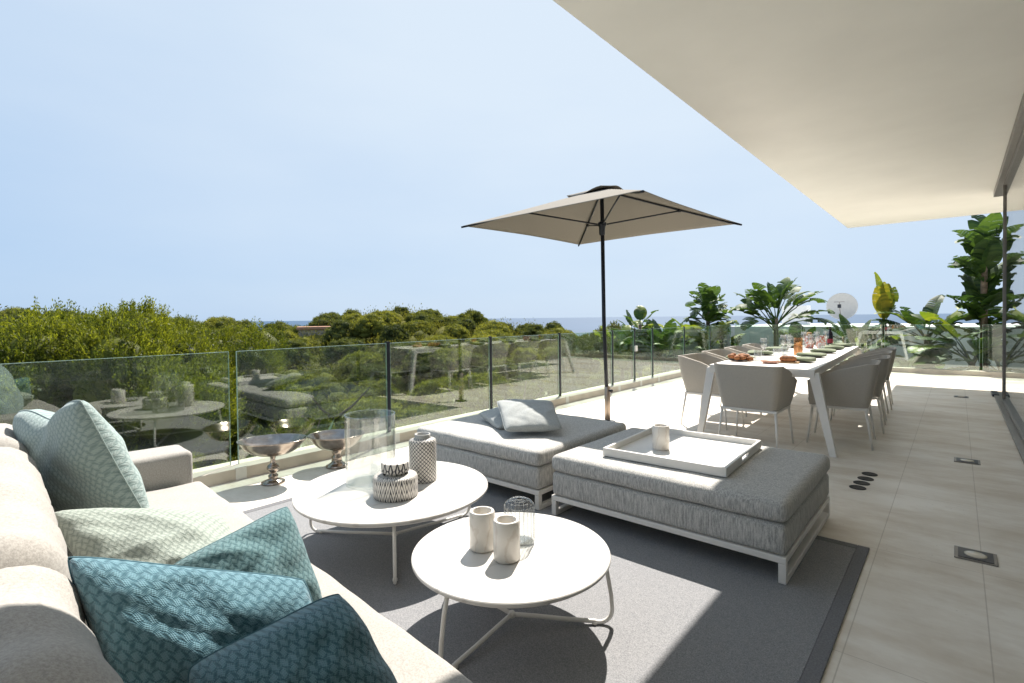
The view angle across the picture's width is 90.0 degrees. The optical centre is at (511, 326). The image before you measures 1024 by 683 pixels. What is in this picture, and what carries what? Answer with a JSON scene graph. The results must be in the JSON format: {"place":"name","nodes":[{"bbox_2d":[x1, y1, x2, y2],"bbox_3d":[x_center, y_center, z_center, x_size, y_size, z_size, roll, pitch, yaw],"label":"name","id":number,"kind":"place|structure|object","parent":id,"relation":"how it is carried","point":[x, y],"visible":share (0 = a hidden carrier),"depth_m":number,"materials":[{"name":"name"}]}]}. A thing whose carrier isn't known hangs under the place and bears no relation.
{"place":"outdoors","nodes":[
{"label":"outdoors","id":0,"kind":"place"},
{"bbox_2d":[0,0,1002,321],"label":"sky","id":1,"kind":"structure","parent":0,"point":[284,160],"materials":[{"name":"blue"}]},
{"bbox_2d":[200,313,1001,365],"bbox_3d":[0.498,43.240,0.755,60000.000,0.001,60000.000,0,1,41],"label":"sea","id":2,"kind":"structure","parent":0,"point":[578,326],"depth_m":4555.29,"materials":[{"name":"liquid"}]},
{"bbox_2d":[209,369,1023,682],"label":"terrace floor","id":3,"kind":"structure","parent":0,"point":[925,605],"depth_m":3.37,"materials":[{"name":"tile"}]},
{"bbox_2d":[236,433,306,485],"bbox_3d":[-1.840,1.034,3.940,0.503,0.338,0.383,-1,1,-11],"label":"pedestal bowl","id":4,"kind":"object","parent":3,"relation":"on","point":[272,446],"visible":1,"depth_m":3.91,"materials":[{"name":"grey metal"}]},
{"bbox_2d":[307,429,364,468],"bbox_3d":[-1.493,1.052,4.361,0.466,0.278,0.401,-1,1,-4],"label":"pedestal bowl","id":5,"kind":"object","parent":3,"relation":"on","point":[336,442],"visible":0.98,"depth_m":4.32,"materials":[{"name":"grey metal"}]},
{"bbox_2d":[242,482,869,682],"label":"rug","id":6,"kind":"object","parent":3,"relation":"on","point":[688,610],"visible":0.42,"depth_m":2.16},
{"bbox_2d":[0,423,472,682],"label":"sofa","id":7,"kind":"object","parent":6,"relation":"on","point":[47,635],"visible":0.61,"depth_m":1.12,"materials":[{"name":"fabric"}]},
{"bbox_2d":[12,400,149,511],"bbox_3d":[-1.712,0.550,2.041,0.658,0.568,0.266,0,1,26],"label":"pillow","id":8,"kind":"object","parent":7,"relation":"on","point":[79,455],"visible":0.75,"depth_m":1.90,"materials":[{"name":"fabric"}]},
{"bbox_2d":[55,508,231,564],"bbox_3d":[-1.110,0.725,1.668,0.784,0.269,0.381,-1,1,-2],"label":"pillow","id":9,"kind":"object","parent":7,"relation":"on","point":[169,536],"visible":0.48,"depth_m":1.60,"materials":[{"name":"fabric"}]},
{"bbox_2d":[67,556,312,682],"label":"pillow","id":10,"kind":"object","parent":7,"relation":"on","point":[148,622],"visible":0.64,"depth_m":0.94,"materials":[{"name":"fabric"}]},
{"bbox_2d":[174,507,321,601],"bbox_3d":[-0.710,0.689,1.393,0.244,0.296,0.333,0,1,41],"label":"pillow","id":11,"kind":"object","parent":7,"relation":"on","point":[272,543],"visible":0.39,"depth_m":1.39,"materials":[{"name":"fabric"}]},
{"bbox_2d":[187,594,397,682],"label":"pillow","id":12,"kind":"object","parent":7,"relation":"on","point":[328,639],"visible":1,"depth_m":0.86,"materials":[{"name":"fabric"}]},
{"bbox_2d":[292,461,487,583],"bbox_3d":[-0.654,1.044,2.872,1.050,0.303,1.063,0,1,41],"label":"coffee table","id":13,"kind":"object","parent":6,"relation":"on","point":[332,498],"visible":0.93,"depth_m":2.68,"materials":[{"name":"stone"}]},
{"bbox_2d":[373,458,417,502],"bbox_3d":[-0.618,0.802,2.712,0.232,0.184,0.232,0,1,41],"label":"ceramic jar","id":14,"kind":"object","parent":13,"relation":"on","point":[395,480],"visible":1,"depth_m":2.64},
{"bbox_2d":[409,432,436,483],"bbox_3d":[-0.517,0.755,2.968,0.156,0.268,0.156,0,1,41],"label":"ceramic vase","id":15,"kind":"object","parent":13,"relation":"on","point":[422,456],"visible":0.9,"depth_m":2.90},
{"bbox_2d":[411,512,613,668],"bbox_3d":[-0.012,1.052,2.077,0.806,0.300,0.809,0,1,41],"label":"coffee table","id":16,"kind":"object","parent":6,"relation":"on","point":[560,559],"visible":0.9,"depth_m":1.94,"materials":[{"name":"stone"}]},
{"bbox_2d":[469,506,494,552],"bbox_3d":[-0.121,0.825,2.083,0.104,0.155,0.104,-1,1,-28],"label":"candle cup","id":17,"kind":"object","parent":16,"relation":"on","point":[481,518],"visible":0.94,"depth_m":2.04,"materials":[{"name":"ceramic"}]},
{"bbox_2d":[493,514,519,564],"bbox_3d":[-0.021,0.826,1.989,0.104,0.155,0.104,-2,1,-41],"label":"candle cup","id":18,"kind":"object","parent":16,"relation":"on","point":[506,539],"visible":1,"depth_m":1.95,"materials":[{"name":"ceramic"}]},
{"bbox_2d":[417,413,625,509],"bbox_3d":[0.085,0.971,4.115,1.254,0.387,1.181,0,1,41],"label":"ottoman","id":19,"kind":"object","parent":6,"relation":"on","point":[520,461],"visible":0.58,"depth_m":3.62,"materials":[{"name":"fabric"}]},
{"bbox_2d":[479,407,504,429],"bbox_3d":[-0.015,0.724,4.130,0.408,0.155,0.459,-1,1,-19],"label":"pillow","id":20,"kind":"object","parent":19,"relation":"on","point":[492,417],"visible":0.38,"depth_m":4.07,"materials":[{"name":"grey fabric"}]},
{"bbox_2d":[497,399,561,431],"bbox_3d":[0.119,0.667,3.879,0.447,0.185,0.477,-1,1,-4],"label":"pillow","id":21,"kind":"object","parent":19,"relation":"on","point":[522,415],"visible":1,"depth_m":3.76,"materials":[{"name":"grey fabric"}]},
{"bbox_2d":[552,428,829,584],"bbox_3d":[1.095,0.976,3.170,1.349,0.387,1.082,0,1,41],"label":"ottoman","id":22,"kind":"object","parent":6,"relation":"on","point":[769,503],"visible":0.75,"depth_m":2.71,"materials":[{"name":"fabric"}]},
{"bbox_2d":[603,427,760,476],"bbox_3d":[1.073,0.757,3.196,0.724,0.050,0.756,0,1,38],"label":"tray","id":23,"kind":"object","parent":22,"relation":"on","point":[713,454],"visible":0.91,"depth_m":3.13,"materials":[{"name":"paint"}]},
{"bbox_2d":[652,424,668,450],"bbox_3d":[0.933,0.694,3.211,0.104,0.150,0.104,0,1,41],"label":"candle cup","id":24,"kind":"object","parent":23,"relation":"in","point":[660,437],"visible":1,"depth_m":3.17,"materials":[{"name":"ceramic"}]},
{"bbox_2d":[193,364,1001,486],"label":"kerb","id":25,"kind":"structure","parent":3,"relation":"on","point":[214,475],"depth_m":5.03,"materials":[{"name":"stone"}]},
{"bbox_2d":[0,325,730,479],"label":"glass balustrade","id":26,"kind":"object","parent":25,"relation":"on","point":[241,472],"visible":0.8,"depth_m":5.25,"materials":[{"name":"clear"}]},
{"bbox_2d":[461,185,741,421],"bbox_3d":[1.065,-0.258,6.011,2.370,2.784,2.320,0,1,43],"label":"parasol","id":27,"kind":"object","parent":3,"relation":"on","point":[602,213],"visible":0.97,"depth_m":6.24,"materials":[{"name":"fabric"}]},
{"bbox_2d":[678,353,743,429],"bbox_3d":[2.306,0.727,5.941,0.573,0.785,0.610,0,1,43],"label":"dining chair","id":28,"kind":"object","parent":3,"relation":"on","point":[693,367],"visible":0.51,"depth_m":5.82,"materials":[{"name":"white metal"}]},
{"bbox_2d":[702,349,746,416],"bbox_3d":[2.844,0.708,6.640,0.574,0.785,0.610,0,1,43],"label":"dining chair","id":29,"kind":"object","parent":3,"relation":"on","point":[721,353],"visible":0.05,"depth_m":6.91,"materials":[{"name":"fabric"}]},
{"bbox_2d":[714,363,796,447],"bbox_3d":[2.335,0.744,4.924,0.610,0.785,0.573,0,1,42],"label":"dining chair","id":30,"kind":"object","parent":3,"relation":"on","point":[764,389],"visible":0.98,"depth_m":4.72,"materials":[{"name":"fabric"}]},
{"bbox_2d":[697,345,861,457],"bbox_3d":[3.712,0.721,6.600,1.274,0.741,4.513,0,1,38],"label":"dining table","id":31,"kind":"object","parent":3,"relation":"on","point":[812,371],"visible":0.59,"depth_m":5.26,"materials":[{"name":"white metal"}]},
{"bbox_2d":[553,0,1023,227],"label":"villa","id":32,"kind":"object","parent":3,"relation":"on","point":[853,113],"visible":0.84,"depth_m":4.11,"materials":[{"name":"paint"}]},
{"bbox_2d":[991,93,1023,462],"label":"sliding glass door","id":33,"kind":"structure","parent":32,"relation":"attached to","point":[1009,188],"depth_m":5.75,"materials":[{"name":"glass"}]},
{"bbox_2d":[806,360,880,450],"bbox_3d":[3.251,0.732,5.016,0.573,0.785,0.610,0,1,38],"label":"dining chair","id":34,"kind":"object","parent":3,"relation":"on","point":[849,386],"visible":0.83,"depth_m":4.77,"materials":[{"name":"fabric"}]},
{"bbox_2d":[827,355,889,433],"bbox_3d":[3.809,0.714,5.643,0.573,0.785,0.610,0,1,38],"label":"dining chair","id":35,"kind":"object","parent":3,"relation":"on","point":[882,373],"visible":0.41,"depth_m":5.33,"materials":[{"name":"white metal"}]},
{"bbox_2d":[833,350,892,420],"bbox_3d":[4.324,0.697,6.308,0.574,0.785,0.610,0,1,38],"label":"dining chair","id":36,"kind":"object","parent":3,"relation":"on","point":[885,352],"visible":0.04,"depth_m":6.28,"materials":[{"name":"white metal"}]},
{"bbox_2d":[848,347,896,409],"bbox_3d":[4.863,0.679,6.952,0.574,0.785,0.610,0,1,38],"label":"dining chair","id":37,"kind":"object","parent":3,"relation":"on","point":[893,349],"visible":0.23,"depth_m":6.64,"materials":[{"name":"fabric"}]},
{"bbox_2d":[954,545,998,566],"bbox_3d":[2.373,1.170,2.621,0.166,0.012,0.166,0,1,41],"label":"floor light","id":38,"kind":"object","parent":3,"relation":"on","point":[978,556],"visible":1,"depth_m":2.60,"materials":[{"name":"grey metal"}]},
{"bbox_2d":[682,282,738,349],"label":"strelitzia","id":39,"kind":"object","parent":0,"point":[708,308],"visible":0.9,"depth_m":15.54,"materials":[{"name":"green plant"}]},
{"bbox_3d":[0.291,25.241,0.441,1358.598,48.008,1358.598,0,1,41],"label":"terrain","id":40,"kind":"structure","parent":0,"visible":0},
{"bbox_2d":[0,296,99,417],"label":"bright shrub","id":41,"kind":"object","parent":40,"relation":"on","point":[63,313],"visible":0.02,"depth_m":6.71,"materials":[{"name":"green plant"}]},
{"bbox_2d":[0,295,261,463],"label":"bright shrub","id":42,"kind":"object","parent":40,"relation":"on","point":[152,400],"visible":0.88,"depth_m":5.72,"materials":[{"name":"green plant"}]},
{"bbox_2d":[100,301,305,445],"bbox_3d":[-5.092,2.496,7.990,3.287,5.793,3.515,0,1,11],"label":"bright shrub","id":43,"kind":"object","parent":40,"relation":"on","point":[260,373],"visible":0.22,"depth_m":8.03,"materials":[{"name":"green plant"}]},
{"bbox_2d":[203,315,236,329],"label":"pine tree","id":44,"kind":"object","parent":40,"relation":"on","point":[218,321],"visible":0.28,"depth_m":87.48,"materials":[{"name":"green plant"}]},
{"bbox_2d":[196,405,336,468],"bbox_3d":[-3.475,3.307,7.614,2.636,4.128,2.465,-1,1,-11],"label":"bright shrub","id":45,"kind":"object","parent":40,"relation":"on","point":[282,424],"visible":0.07,"depth_m":7.65,"materials":[{"name":"green plant"}]},
{"bbox_2d":[282,338,316,365],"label":"pine tree","id":46,"kind":"object","parent":40,"relation":"on","point":[298,345],"visible":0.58,"depth_m":65.93,"materials":[{"name":"green plant"}]},
{"bbox_2d":[292,335,321,354],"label":"pine tree","id":47,"kind":"object","parent":40,"relation":"on","point":[314,344],"visible":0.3,"depth_m":71.55,"materials":[{"name":"green plant"}]},
{"bbox_2d":[296,326,330,337],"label":"country house","id":48,"kind":"structure","parent":40,"relation":"on","point":[313,328],"depth_m":81.91,"materials":[{"name":"ceramic"}]},
{"bbox_2d":[0,302,678,465],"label":"undergrowth","id":49,"kind":"object","parent":40,"relation":"on","point":[325,370],"visible":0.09,"depth_m":63.68,"materials":[{"name":"green plant"}]},
{"bbox_2d":[318,318,362,343],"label":"pine tree","id":50,"kind":"object","parent":40,"relation":"on","point":[339,327],"visible":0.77,"depth_m":74.85,"materials":[{"name":"green plant"}]},
{"bbox_2d":[320,337,368,359],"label":"pine tree","id":51,"kind":"object","parent":40,"relation":"on","point":[336,349],"visible":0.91,"depth_m":65.15,"materials":[{"name":"green plant"}]},
{"bbox_2d":[297,386,396,433],"bbox_3d":[-5.669,4.135,16.831,3.568,4.335,4.278,0,1,19],"label":"dark shrub","id":52,"kind":"object","parent":40,"relation":"on","point":[367,420],"visible":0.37,"depth_m":16.34,"materials":[{"name":"green plant"}]},
{"bbox_2d":[337,350,385,372],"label":"pine tree","id":53,"kind":"object","parent":40,"relation":"on","point":[348,361],"visible":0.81,"depth_m":58.02,"materials":[{"name":"green plant"}]},
{"bbox_2d":[330,395,402,422],"bbox_3d":[-10.970,7.354,39.105,6.956,4.434,7.393,0,1,43],"label":"pine tree","id":54,"kind":"object","parent":40,"relation":"on","point":[381,403],"visible":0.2,"depth_m":38.53,"materials":[{"name":"green plant"}]},
{"bbox_2d":[343,362,400,389],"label":"pine tree","id":55,"kind":"object","parent":40,"relation":"on","point":[373,372],"visible":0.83,"depth_m":49.42,"materials":[{"name":"green plant"}]},
{"bbox_2d":[351,311,392,337],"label":"pine tree","id":56,"kind":"object","parent":40,"relation":"on","point":[364,324],"visible":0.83,"depth_m":74.37,"materials":[{"name":"green plant"}]},
{"bbox_2d":[346,378,402,405],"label":"pine tree","id":57,"kind":"object","parent":40,"relation":"on","point":[378,388],"visible":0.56,"depth_m":43.76,"materials":[{"name":"green plant"}]},
{"bbox_2d":[377,323,410,344],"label":"pine tree","id":58,"kind":"object","parent":40,"relation":"on","point":[387,332],"visible":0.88,"depth_m":70.43,"materials":[{"name":"green plant"}]},
{"bbox_2d":[379,340,416,363],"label":"pine tree","id":59,"kind":"object","parent":40,"relation":"on","point":[399,352],"visible":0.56,"depth_m":59.67,"materials":[{"name":"green plant"}]},
{"bbox_2d":[393,402,431,425],"bbox_3d":[-7.308,7.828,38.615,5.996,4.076,5.283,0,1,14],"label":"pine tree","id":60,"kind":"object","parent":40,"relation":"on","point":[416,411],"visible":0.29,"depth_m":37.66,"materials":[{"name":"green plant"}]},
{"bbox_2d":[400,319,434,335],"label":"pine tree","id":61,"kind":"object","parent":40,"relation":"on","point":[411,324],"visible":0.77,"depth_m":80.16,"materials":[{"name":"green plant"}]},
{"bbox_2d":[397,343,450,379],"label":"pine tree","id":62,"kind":"object","parent":40,"relation":"on","point":[423,360],"visible":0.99,"depth_m":53.48,"materials":[{"name":"green plant"}]},
{"bbox_2d":[402,376,466,406],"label":"pine tree","id":63,"kind":"object","parent":40,"relation":"on","point":[429,391],"visible":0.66,"depth_m":43.45,"materials":[{"name":"green plant"}]},
{"bbox_2d":[403,404,471,425],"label":"dark shrub","id":64,"kind":"object","parent":40,"relation":"on","point":[434,414],"visible":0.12,"depth_m":18.55,"materials":[{"name":"green plant"}]},
{"bbox_2d":[419,334,461,348],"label":"pine tree","id":65,"kind":"object","parent":40,"relation":"on","point":[447,338],"visible":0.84,"depth_m":68.33,"materials":[{"name":"green plant"}]},
{"bbox_2d":[435,347,470,370],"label":"tree","id":66,"kind":"object","parent":40,"relation":"on","point":[455,356],"visible":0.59,"depth_m":60.39,"materials":[{"name":"green plant"}]},
{"bbox_2d":[442,323,469,341],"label":"pine tree","id":67,"kind":"object","parent":40,"relation":"on","point":[459,331],"visible":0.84,"depth_m":79.44,"materials":[{"name":"green plant"}]},
{"bbox_2d":[446,317,476,330],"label":"pine tree","id":68,"kind":"object","parent":40,"relation":"on","point":[462,321],"visible":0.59,"depth_m":89.24,"materials":[{"name":"green plant"}]},
{"bbox_2d":[423,376,503,418],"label":"dark shrub","id":69,"kind":"object","parent":40,"relation":"on","point":[474,398],"visible":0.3,"depth_m":21.58,"materials":[{"name":"green plant"}]},
{"bbox_2d":[457,308,488,325],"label":"pine tree","id":70,"kind":"object","parent":40,"relation":"on","point":[476,316],"visible":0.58,"depth_m":96.63,"materials":[{"name":"green plant"}]},
{"bbox_2d":[453,352,501,381],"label":"pine tree","id":71,"kind":"object","parent":40,"relation":"on","point":[478,363],"visible":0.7,"depth_m":53.82,"materials":[{"name":"green plant"}]},
{"bbox_2d":[455,370,514,399],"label":"bush","id":72,"kind":"object","parent":40,"relation":"on","point":[501,386],"visible":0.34,"depth_m":45.65,"materials":[{"name":"green plant"}]},
{"bbox_2d":[462,333,510,353],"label":"pine tree","id":73,"kind":"object","parent":40,"relation":"on","point":[499,345],"visible":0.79,"depth_m":71.23,"materials":[{"name":"green plant"}]},
{"bbox_2d":[473,319,512,335],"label":"pine tree","id":74,"kind":"object","parent":40,"relation":"on","point":[493,324],"visible":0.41,"depth_m":86.29,"materials":[{"name":"green plant"}]},
{"bbox_2d":[470,328,517,347],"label":"pine tree","id":75,"kind":"object","parent":40,"relation":"on","point":[500,334],"visible":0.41,"depth_m":76.13,"materials":[{"name":"green plant"}]},
{"bbox_2d":[487,357,518,379],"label":"bush","id":76,"kind":"object","parent":40,"relation":"on","point":[505,365],"visible":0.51,"depth_m":59.10,"materials":[{"name":"green plant"}]},
{"bbox_2d":[506,379,540,392],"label":"pine tree","id":77,"kind":"object","parent":40,"relation":"on","point":[519,386],"visible":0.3,"depth_m":47.46,"materials":[{"name":"beige plant"}]},
{"bbox_2d":[510,346,541,364],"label":"pine tree","id":78,"kind":"object","parent":40,"relation":"on","point":[525,355],"visible":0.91,"depth_m":70.56,"materials":[{"name":"green plant"}]},
{"bbox_2d":[508,371,548,385],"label":"pine tree","id":79,"kind":"object","parent":40,"relation":"on","point":[532,376],"visible":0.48,"depth_m":52.19,"materials":[{"name":"green plant"}]},
{"bbox_2d":[520,322,545,342],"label":"pine tree","id":80,"kind":"object","parent":40,"relation":"on","point":[534,329],"visible":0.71,"depth_m":91.41,"materials":[{"name":"green plant"}]},
{"bbox_2d":[516,360,555,377],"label":"pine tree","id":81,"kind":"object","parent":40,"relation":"on","point":[522,367],"visible":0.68,"depth_m":59.93,"materials":[{"name":"green plant"}]},
{"bbox_2d":[537,326,572,348],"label":"pine tree","id":82,"kind":"object","parent":40,"relation":"on","point":[553,336],"visible":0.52,"depth_m":84.34,"materials":[{"name":"green plant"}]},
{"bbox_2d":[522,370,589,399],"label":"dark shrub","id":83,"kind":"object","parent":40,"relation":"on","point":[570,384],"visible":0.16,"depth_m":22.16,"materials":[{"name":"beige plant"}]},
{"bbox_2d":[548,366,587,388],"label":"pine tree","id":84,"kind":"object","parent":40,"relation":"on","point":[578,375],"visible":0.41,"depth_m":52.57,"materials":[{"name":"beige plant"}]},
{"bbox_2d":[546,335,601,372],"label":"dark shrub","id":85,"kind":"object","parent":40,"relation":"on","point":[569,345],"visible":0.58,"depth_m":17.58,"materials":[{"name":"green plant"}]},
{"bbox_2d":[567,334,632,372],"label":"dark shrub","id":86,"kind":"object","parent":40,"relation":"on","point":[584,356],"visible":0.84,"depth_m":15.21,"materials":[{"name":"green plant"}]},
{"bbox_2d":[583,368,630,388],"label":"pine tree","id":87,"kind":"object","parent":40,"relation":"on","point":[595,379],"visible":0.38,"depth_m":50.53,"materials":[{"name":"beige plant"}]},
{"bbox_2d":[606,325,650,381],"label":"strelitzia","id":88,"kind":"object","parent":40,"relation":"on","point":[620,335],"visible":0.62,"depth_m":16.18,"materials":[{"name":"green plant"}]},
{"bbox_2d":[620,306,663,377],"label":"strelitzia","id":89,"kind":"object","parent":40,"relation":"on","point":[640,313],"visible":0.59,"depth_m":17.22,"materials":[{"name":"green plant"}]},
{"bbox_2d":[624,319,695,372],"bbox_3d":[4.740,1.323,16.671,2.291,3.164,1.935,0,1,41],"label":"strelitzia","id":90,"kind":"object","parent":40,"relation":"on","point":[665,336],"visible":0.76,"depth_m":16.30,"materials":[{"name":"green plant"}]},
{"bbox_2d":[653,322,693,370],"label":"strelitzia","id":91,"kind":"object","parent":40,"relation":"on","point":[674,364],"visible":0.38,"depth_m":16.24,"materials":[{"name":"green plant"}]},
{"bbox_2d":[654,339,704,369],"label":"strelitzia","id":92,"kind":"object","parent":40,"relation":"on","point":[679,350],"visible":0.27,"depth_m":15.09,"materials":[{"name":"green plant"}]},
{"bbox_2d":[666,320,741,355],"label":"strelitzia","id":93,"kind":"object","parent":40,"relation":"on","point":[697,333],"visible":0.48,"depth_m":14.96,"materials":[{"name":"green plant"}]},
{"bbox_2d":[728,324,1001,370],"bbox_3d":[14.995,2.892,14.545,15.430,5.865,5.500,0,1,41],"label":"glass railing","id":94,"kind":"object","parent":40,"relation":"on","point":[760,334],"depth_m":14.73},
{"bbox_2d":[782,301,810,324],"bbox_3d":[10.665,-0.584,19.206,0.840,1.020,0.600,0,1,41],"label":"chimney","id":95,"kind":"object","parent":94,"relation":"on","point":[798,309],"visible":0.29,"depth_m":18.96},
{"bbox_2d":[826,293,857,318],"bbox_3d":[12.540,-0.687,19.372,0.986,1.178,0.686,0,1,18],"label":"satellite dish","id":96,"kind":"object","parent":94,"relation":"on","point":[845,305],"visible":0.94,"depth_m":19.56,"materials":[{"name":"white metal"}]},
{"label":"planting bed","id":97,"kind":"structure","parent":0,"visible":0},
{"bbox_2d":[707,321,745,348],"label":"strelitzia","id":98,"kind":"object","parent":97,"relation":"on","point":[725,336],"visible":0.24,"depth_m":14.99,"materials":[{"name":"green plant"}]},
{"bbox_2d":[716,277,838,346],"bbox_3d":[6.953,-0.003,13.642,2.678,2.670,1.576,0,1,12],"label":"strelitzia","id":99,"kind":"object","parent":97,"relation":"on","point":[759,296],"visible":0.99,"depth_m":13.65,"materials":[{"name":"green plant"}]},
{"bbox_2d":[772,321,836,344],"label":"strelitzia","id":100,"kind":"object","parent":97,"relation":"on","point":[792,332],"visible":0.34,"depth_m":13.52,"materials":[{"name":"green plant"}]},
{"bbox_2d":[822,314,897,356],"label":"strelitzia","id":101,"kind":"object","parent":97,"relation":"on","point":[864,334],"visible":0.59,"depth_m":12.49,"materials":[{"name":"green plant"}]},
{"bbox_2d":[872,272,898,347],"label":"strelitzia","id":102,"kind":"object","parent":97,"relation":"on","point":[886,297],"visible":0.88,"depth_m":12.73,"materials":[{"name":"yellow plant"}]},
{"bbox_2d":[869,295,978,363],"bbox_3d":[9.780,0.285,12.076,2.384,2.083,1.509,0,1,41],"label":"strelitzia","id":103,"kind":"object","parent":97,"relation":"on","point":[911,320],"visible":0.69,"depth_m":12.05,"materials":[{"name":"green plant"}]},
{"bbox_2d":[893,344,974,368],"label":"strelitzia","id":104,"kind":"object","parent":97,"relation":"on","point":[927,360],"visible":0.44,"depth_m":11.15,"materials":[{"name":"green plant"}]},
{"bbox_2d":[901,311,1001,367],"bbox_3d":[9.731,0.472,10.995,2.559,1.748,1.355,0,1,13],"label":"strelitzia","id":105,"kind":"object","parent":97,"relation":"on","point":[945,326],"visible":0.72,"depth_m":10.97,"materials":[{"name":"green plant"}]},
{"bbox_2d":[943,212,1002,370],"bbox_3d":[10.233,-0.599,11.071,1.496,3.875,1.179,0,1,41],"label":"strelitzia","id":106,"kind":"object","parent":97,"relation":"on","point":[982,270],"visible":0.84,"depth_m":10.96,"materials":[{"name":"green plant"}]},
{"bbox_2d":[947,335,1001,371],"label":"strelitzia","id":107,"kind":"object","parent":97,"relation":"on","point":[980,343],"visible":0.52,"depth_m":10.45,"materials":[{"name":"green plant"}]},
{"bbox_2d":[959,312,1001,362],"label":"strelitzia","id":108,"kind":"object","parent":97,"relation":"on","point":[997,328],"visible":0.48,"depth_m":10.49,"materials":[{"name":"green plant"}]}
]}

